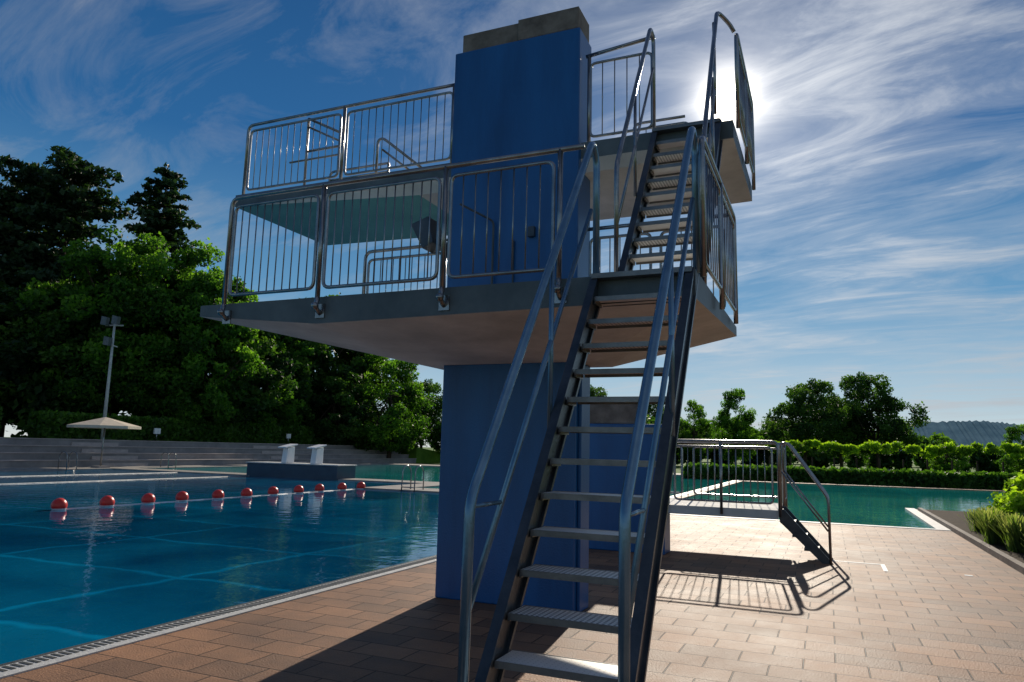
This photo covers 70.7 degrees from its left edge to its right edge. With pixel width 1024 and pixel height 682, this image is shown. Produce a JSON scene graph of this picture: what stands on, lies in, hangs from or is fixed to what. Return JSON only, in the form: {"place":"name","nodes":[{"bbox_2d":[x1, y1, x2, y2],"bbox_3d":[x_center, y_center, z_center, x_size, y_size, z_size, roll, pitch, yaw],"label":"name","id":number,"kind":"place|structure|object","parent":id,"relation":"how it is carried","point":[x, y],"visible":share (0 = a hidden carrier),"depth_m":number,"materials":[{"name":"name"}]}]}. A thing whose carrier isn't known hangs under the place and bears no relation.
{"place":"outdoors","nodes":[
{"label":"outdoors","id":0,"kind":"place"},
{"bbox_2d":[62,439,306,465],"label":"terrace stairs","id":1,"kind":"structure","parent":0,"point":[126,451],"depth_m":45.66,"materials":[{"name":"grey concrete"}]},
{"bbox_2d":[0,469,438,663],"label":"pool water","id":2,"kind":"structure","parent":0,"point":[77,575],"depth_m":11.96,"materials":[{"name":"blue liquid"}]},
{"bbox_2d":[0,472,178,476],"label":"lane rope","id":3,"kind":"object","parent":2,"relation":"on","point":[88,474],"visible":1,"depth_m":33.91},
{"bbox_2d":[7,476,235,483],"bbox_3d":[-20.646,4.178,19.959,0.031,0.036,37.000,-2,-9,23],"label":"lane rope","id":4,"kind":"object","parent":2,"relation":"on","point":[116,480],"visible":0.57,"depth_m":29.56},
{"bbox_2d":[51,482,364,509],"bbox_3d":[-8.342,4.787,22.660,0.443,0.350,12.533,-2,-9,23],"label":"float line","id":5,"kind":"object","parent":2,"relation":"on","point":[105,501],"visible":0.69,"depth_m":20.39,"materials":[{"name":"red plastic"}]},
{"bbox_2d":[17,438,439,462],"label":"raised lawn","id":6,"kind":"structure","parent":0,"point":[421,455],"depth_m":77.93,"materials":[{"name":"green plant"}]},
{"bbox_2d":[0,406,3,430],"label":"hedge","id":7,"kind":"object","parent":6,"relation":"on","point":[1,410],"visible":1,"depth_m":42.26,"materials":[{"name":"green plant"}]},
{"bbox_2d":[0,182,49,400],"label":"pine tree","id":8,"kind":"object","parent":6,"relation":"on","point":[7,242],"visible":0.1,"depth_m":59.71,"materials":[{"name":"green plant"}]},
{"bbox_2d":[0,282,72,436],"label":"oak tree","id":9,"kind":"object","parent":6,"relation":"on","point":[11,292],"visible":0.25,"depth_m":53.58,"materials":[{"name":"green plant"}]},
{"bbox_2d":[0,154,83,432],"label":"pine tree","id":10,"kind":"object","parent":6,"relation":"on","point":[26,172],"visible":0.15,"depth_m":60.30,"materials":[{"name":"green plant"}]},
{"bbox_2d":[0,145,137,383],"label":"pine tree","id":11,"kind":"object","parent":6,"relation":"on","point":[74,187],"visible":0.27,"depth_m":60.20,"materials":[{"name":"green plant"}]},
{"bbox_2d":[0,290,137,413],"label":"oak tree","id":12,"kind":"object","parent":6,"relation":"on","point":[30,350],"visible":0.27,"depth_m":53.11,"materials":[{"name":"green plant"}]},
{"bbox_2d":[16,225,196,416],"bbox_3d":[-31.373,-0.632,57.536,13.686,16.899,12.528,3,-9,-8],"label":"maple tree","id":13,"kind":"object","parent":6,"relation":"on","point":[106,291],"visible":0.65,"depth_m":53.62,"materials":[{"name":"green plant"}]},
{"bbox_2d":[100,315,123,439],"bbox_3d":[-27.173,2.436,48.473,1.630,8.340,0.697,-2,-9,23],"label":"floodlight mast","id":14,"kind":"object","parent":6,"relation":"on","point":[115,322],"visible":0.98,"depth_m":48.56,"materials":[{"name":"metal"}]},
{"bbox_2d":[103,162,201,408],"bbox_3d":[-30.942,-3.805,63.152,13.423,24.843,13.768,9,-12,-42],"label":"spruce tree","id":15,"kind":"object","parent":6,"relation":"on","point":[168,219],"visible":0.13,"depth_m":63.52,"materials":[{"name":"green plant"}]},
{"bbox_2d":[153,428,160,440],"bbox_3d":[-25.632,6.763,52.071,0.130,0.920,0.500,-2,-9,23],"label":"info sign","id":16,"kind":"object","parent":6,"relation":"on","point":[157,431],"visible":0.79,"depth_m":52.01,"materials":[{"name":"metal"}]},
{"bbox_2d":[99,235,253,417],"bbox_3d":[-26.933,-0.179,58.475,12.881,16.496,11.791,-2,-9,19],"label":"maple tree","id":17,"kind":"object","parent":6,"relation":"on","point":[149,348],"visible":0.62,"depth_m":55.08,"materials":[{"name":"green plant"}]},
{"bbox_2d":[26,410,348,444],"bbox_3d":[-22.782,7.846,61.664,1.971,2.153,36.708,-2,-9,23],"label":"hedge","id":18,"kind":"object","parent":6,"relation":"on","point":[48,424],"visible":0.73,"depth_m":53.68,"materials":[{"name":"green plant"}]},
{"bbox_2d":[151,270,266,425],"bbox_3d":[-24.453,1.051,58.551,9.158,14.217,11.052,5,-9,-23],"label":"maple tree","id":19,"kind":"object","parent":6,"relation":"on","point":[217,409],"visible":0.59,"depth_m":56.12,"materials":[{"name":"green plant"}]},
{"bbox_2d":[155,300,302,426],"bbox_3d":[-23.833,2.288,61.567,12.534,12.672,11.656,0,-9,8],"label":"oak tree","id":20,"kind":"object","parent":6,"relation":"on","point":[275,371],"visible":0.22,"depth_m":60.26,"materials":[{"name":"green plant"}]},
{"bbox_2d":[239,331,314,426],"bbox_3d":[-22.782,3.467,66.038,9.158,11.729,11.052,3,-9,-10],"label":"maple tree","id":21,"kind":"object","parent":6,"relation":"on","point":[283,413],"visible":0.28,"depth_m":64.91,"materials":[{"name":"green plant"}]},
{"bbox_2d":[250,335,335,420],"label":"oak tree","id":22,"kind":"object","parent":6,"relation":"on","point":[301,394],"visible":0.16,"depth_m":67.20,"materials":[{"name":"green plant"}]},
{"bbox_2d":[3,368,654,453],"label":"undergrowth","id":23,"kind":"object","parent":6,"relation":"on","point":[28,400],"visible":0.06,"depth_m":52.70,"materials":[{"name":"green plant"}]},
{"bbox_2d":[284,292,375,425],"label":"oak tree","id":24,"kind":"object","parent":6,"relation":"on","point":[317,360],"visible":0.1,"depth_m":72.14,"materials":[{"name":"green plant"}]},
{"bbox_2d":[295,366,376,449],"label":"oak tree","id":25,"kind":"object","parent":6,"relation":"on","point":[340,389],"visible":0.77,"depth_m":69.52,"materials":[{"name":"green plant"}]},
{"bbox_2d":[311,345,415,426],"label":"oak tree","id":26,"kind":"object","parent":6,"relation":"on","point":[346,356],"visible":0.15,"depth_m":78.47,"materials":[{"name":"green plant"}]},
{"bbox_2d":[333,353,437,457],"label":"linden tree","id":27,"kind":"object","parent":6,"relation":"on","point":[388,426],"visible":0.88,"depth_m":72.28,"materials":[{"name":"green plant"}]},
{"bbox_2d":[405,379,442,447],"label":"oak tree","id":28,"kind":"object","parent":6,"relation":"on","point":[434,413],"visible":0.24,"depth_m":82.92,"materials":[{"name":"green plant"}]},
{"bbox_2d":[0,463,681,492],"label":"pool deck","id":29,"kind":"structure","parent":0,"point":[419,486],"depth_m":38.48,"materials":[{"name":"grey concrete"}]},
{"bbox_2d":[58,451,77,469],"bbox_3d":[-23.749,6.434,38.610,0.718,1.047,0.608,-2,-9,23],"label":"pool ladder","id":30,"kind":"object","parent":29,"relation":"on","point":[68,467],"visible":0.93,"depth_m":38.50,"materials":[{"name":"metal"}]},
{"bbox_2d":[67,417,140,467],"bbox_3d":[-23.504,5.827,41.469,3.511,2.900,3.511,9,-12,-43],"label":"parasol","id":31,"kind":"object","parent":29,"relation":"on","point":[104,423],"visible":0.97,"depth_m":40.83,"materials":[{"name":"fabric"}]},
{"bbox_2d":[160,452,176,467],"bbox_3d":[-21.169,7.378,44.501,0.718,1.047,0.608,-2,-9,23],"label":"pool ladder","id":32,"kind":"object","parent":29,"relation":"on","point":[168,459],"visible":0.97,"depth_m":44.35,"materials":[{"name":"metal"}]},
{"bbox_2d":[246,461,356,479],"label":"pool end wall","id":33,"kind":"structure","parent":29,"relation":"on","point":[304,470],"depth_m":35.53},
{"bbox_2d":[278,444,297,462],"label":"starting block","id":34,"kind":"structure","parent":33,"relation":"on","point":[288,453],"depth_m":36.32,"materials":[{"name":"white plastic"}]},
{"bbox_2d":[307,444,326,463],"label":"starting block","id":35,"kind":"structure","parent":33,"relation":"on","point":[317,454],"depth_m":35.61,"materials":[{"name":"white plastic"}]},
{"bbox_2d":[401,465,423,491],"bbox_3d":[-3.794,5.274,27.591,0.608,1.047,0.718,-2,-9,23],"label":"pool ladder","id":36,"kind":"object","parent":29,"relation":"attached to","point":[410,487],"visible":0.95,"depth_m":27.44,"materials":[{"name":"metal"}]},
{"bbox_2d":[162,465,732,495],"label":"pool water","id":37,"kind":"structure","parent":0,"point":[394,472],"depth_m":43.94,"materials":[{"name":"teal liquid"}]},
{"bbox_2d":[200,6,755,681],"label":"diving tower","id":38,"kind":"structure","parent":0,"point":[520,324],"depth_m":7.14,"materials":[{"name":"blue paint"}]},
{"bbox_2d":[0,480,1023,681],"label":"pavement","id":39,"kind":"structure","parent":0,"point":[744,600],"depth_m":6.90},
{"bbox_2d":[0,479,950,678],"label":"pool coping","id":40,"kind":"object","parent":39,"relation":"on","point":[20,666],"visible":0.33,"depth_m":6.84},
{"bbox_2d":[589,404,833,564],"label":"springboard platform","id":41,"kind":"structure","parent":39,"relation":"on","point":[605,479],"depth_m":12.14,"materials":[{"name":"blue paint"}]},
{"bbox_2d":[815,559,972,575],"bbox_3d":[5.678,3.441,10.938,2.153,0.004,0.724,-7,-12,46],"label":"pavement marking","id":42,"kind":"object","parent":39,"relation":"on","point":[883,566],"visible":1,"depth_m":11.27,"materials":[{"name":"white paint"}]},
{"bbox_2d":[0,0,1023,446],"label":"sky","id":43,"kind":"structure","parent":0,"point":[881,230],"materials":[{"name":"blue"}]},
{"bbox_2d":[403,447,1001,472],"bbox_3d":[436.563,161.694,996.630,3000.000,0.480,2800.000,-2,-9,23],"label":"ground","id":44,"kind":"structure","parent":0,"point":[678,468],"depth_m":133.22,"materials":[{"name":"green plant"}]},
{"bbox_2d":[0,437,416,467],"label":"terrace wall","id":45,"kind":"structure","parent":44,"relation":"on","point":[30,452],"depth_m":49.33,"materials":[{"name":"grey concrete"}]},
{"bbox_2d":[590,385,608,396],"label":"oak tree","id":46,"kind":"object","parent":44,"relation":"on","point":[594,391],"visible":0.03,"depth_m":90.92,"materials":[{"name":"green plant"}]},
{"bbox_2d":[647,404,684,443],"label":"oak tree","id":47,"kind":"object","parent":44,"relation":"on","point":[652,408],"visible":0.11,"depth_m":93.41,"materials":[{"name":"green plant"}]},
{"bbox_2d":[678,399,716,462],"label":"linden tree","id":48,"kind":"object","parent":44,"relation":"on","point":[703,425],"visible":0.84,"depth_m":96.57,"materials":[{"name":"green plant"}]},
{"bbox_2d":[710,388,763,463],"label":"linden tree","id":49,"kind":"object","parent":44,"relation":"on","point":[739,429],"visible":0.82,"depth_m":84.59,"materials":[{"name":"green plant"}]},
{"bbox_2d":[758,378,851,463],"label":"oak tree","id":50,"kind":"object","parent":44,"relation":"on","point":[802,408],"visible":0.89,"depth_m":73.95,"materials":[{"name":"green plant"}]},
{"bbox_2d":[676,418,999,467],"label":"distant tree line","id":51,"kind":"object","parent":44,"relation":"on","point":[929,440],"visible":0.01,"depth_m":155.91,"materials":[{"name":"green plant"}]},
{"bbox_2d":[813,394,882,466],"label":"oak tree","id":52,"kind":"object","parent":44,"relation":"on","point":[839,455],"visible":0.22,"depth_m":78.22,"materials":[{"name":"green plant"}]},
{"bbox_2d":[676,428,1022,472],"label":"distant tree line","id":53,"kind":"object","parent":44,"relation":"on","point":[889,462],"visible":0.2,"depth_m":99.14,"materials":[{"name":"green plant"}]},
{"bbox_2d":[683,462,1017,489],"bbox_3d":[25.328,8.399,44.027,29.527,1.481,1.999,-2,-9,23],"label":"hedge","id":54,"kind":"object","parent":44,"relation":"on","point":[953,478],"visible":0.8,"depth_m":44.74,"materials":[{"name":"green plant"}]},
{"bbox_2d":[829,371,930,468],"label":"oak tree","id":55,"kind":"object","parent":44,"relation":"on","point":[893,427],"visible":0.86,"depth_m":74.63,"materials":[{"name":"green plant"}]},
{"bbox_2d":[757,439,1023,471],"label":"pleached tree row","id":56,"kind":"object","parent":44,"relation":"on","point":[1012,450],"visible":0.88,"depth_m":49.63,"materials":[{"name":"green plant"}]},
{"bbox_2d":[924,436,970,471],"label":"linden tree","id":57,"kind":"object","parent":44,"relation":"on","point":[945,460],"visible":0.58,"depth_m":70.67,"materials":[{"name":"green plant"}]},
{"bbox_2d":[918,508,1023,574],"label":"planting bed","id":58,"kind":"object","parent":44,"relation":"on","point":[954,522],"visible":0.58,"depth_m":15.37,"materials":[{"name":"soil"}]},
{"bbox_2d":[957,509,984,531],"bbox_3d":[10.652,4.090,16.457,0.686,0.513,0.670,8,-11,-39],"label":"lavender plant","id":59,"kind":"object","parent":58,"relation":"on","point":[976,529],"visible":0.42,"depth_m":16.44,"materials":[{"name":"green plant"}]},
{"bbox_2d":[964,507,1006,544],"bbox_3d":[9.472,3.611,14.104,0.807,0.706,1.010,5,-9,-25],"label":"lavender plant","id":60,"kind":"object","parent":58,"relation":"on","point":[992,536],"visible":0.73,"depth_m":14.03,"materials":[{"name":"green plant"}]},
{"bbox_2d":[986,469,1023,536],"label":"laurel shrub","id":61,"kind":"object","parent":58,"relation":"on","point":[1011,499],"visible":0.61,"depth_m":14.06,"materials":[{"name":"green plant"}]},
{"bbox_2d":[988,512,1023,552],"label":"lavender plant","id":62,"kind":"object","parent":58,"relation":"on","point":[1013,527],"visible":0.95,"depth_m":12.85,"materials":[{"name":"green plant"}]},
{"bbox_2d":[997,511,1023,538],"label":"lavender plant","id":63,"kind":"object","parent":58,"relation":"on","point":[1012,516],"visible":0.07,"depth_m":13.39,"materials":[{"name":"green plant"}]},
{"bbox_2d":[996,424,1023,473],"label":"linden tree","id":64,"kind":"object","parent":44,"relation":"on","point":[1011,435],"visible":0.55,"depth_m":51.41,"materials":[{"name":"green plant"}]},
{"bbox_2d":[671,482,1002,528],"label":"pool water","id":65,"kind":"structure","parent":0,"point":[880,506],"depth_m":28.33,"materials":[{"name":"teal liquid"}]},
{"bbox_2d":[900,420,1023,460],"bbox_3d":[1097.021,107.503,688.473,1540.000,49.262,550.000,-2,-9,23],"label":"hill","id":66,"kind":"structure","parent":0,"point":[969,432],"depth_m":776.73,"materials":[{"name":"green plant"}]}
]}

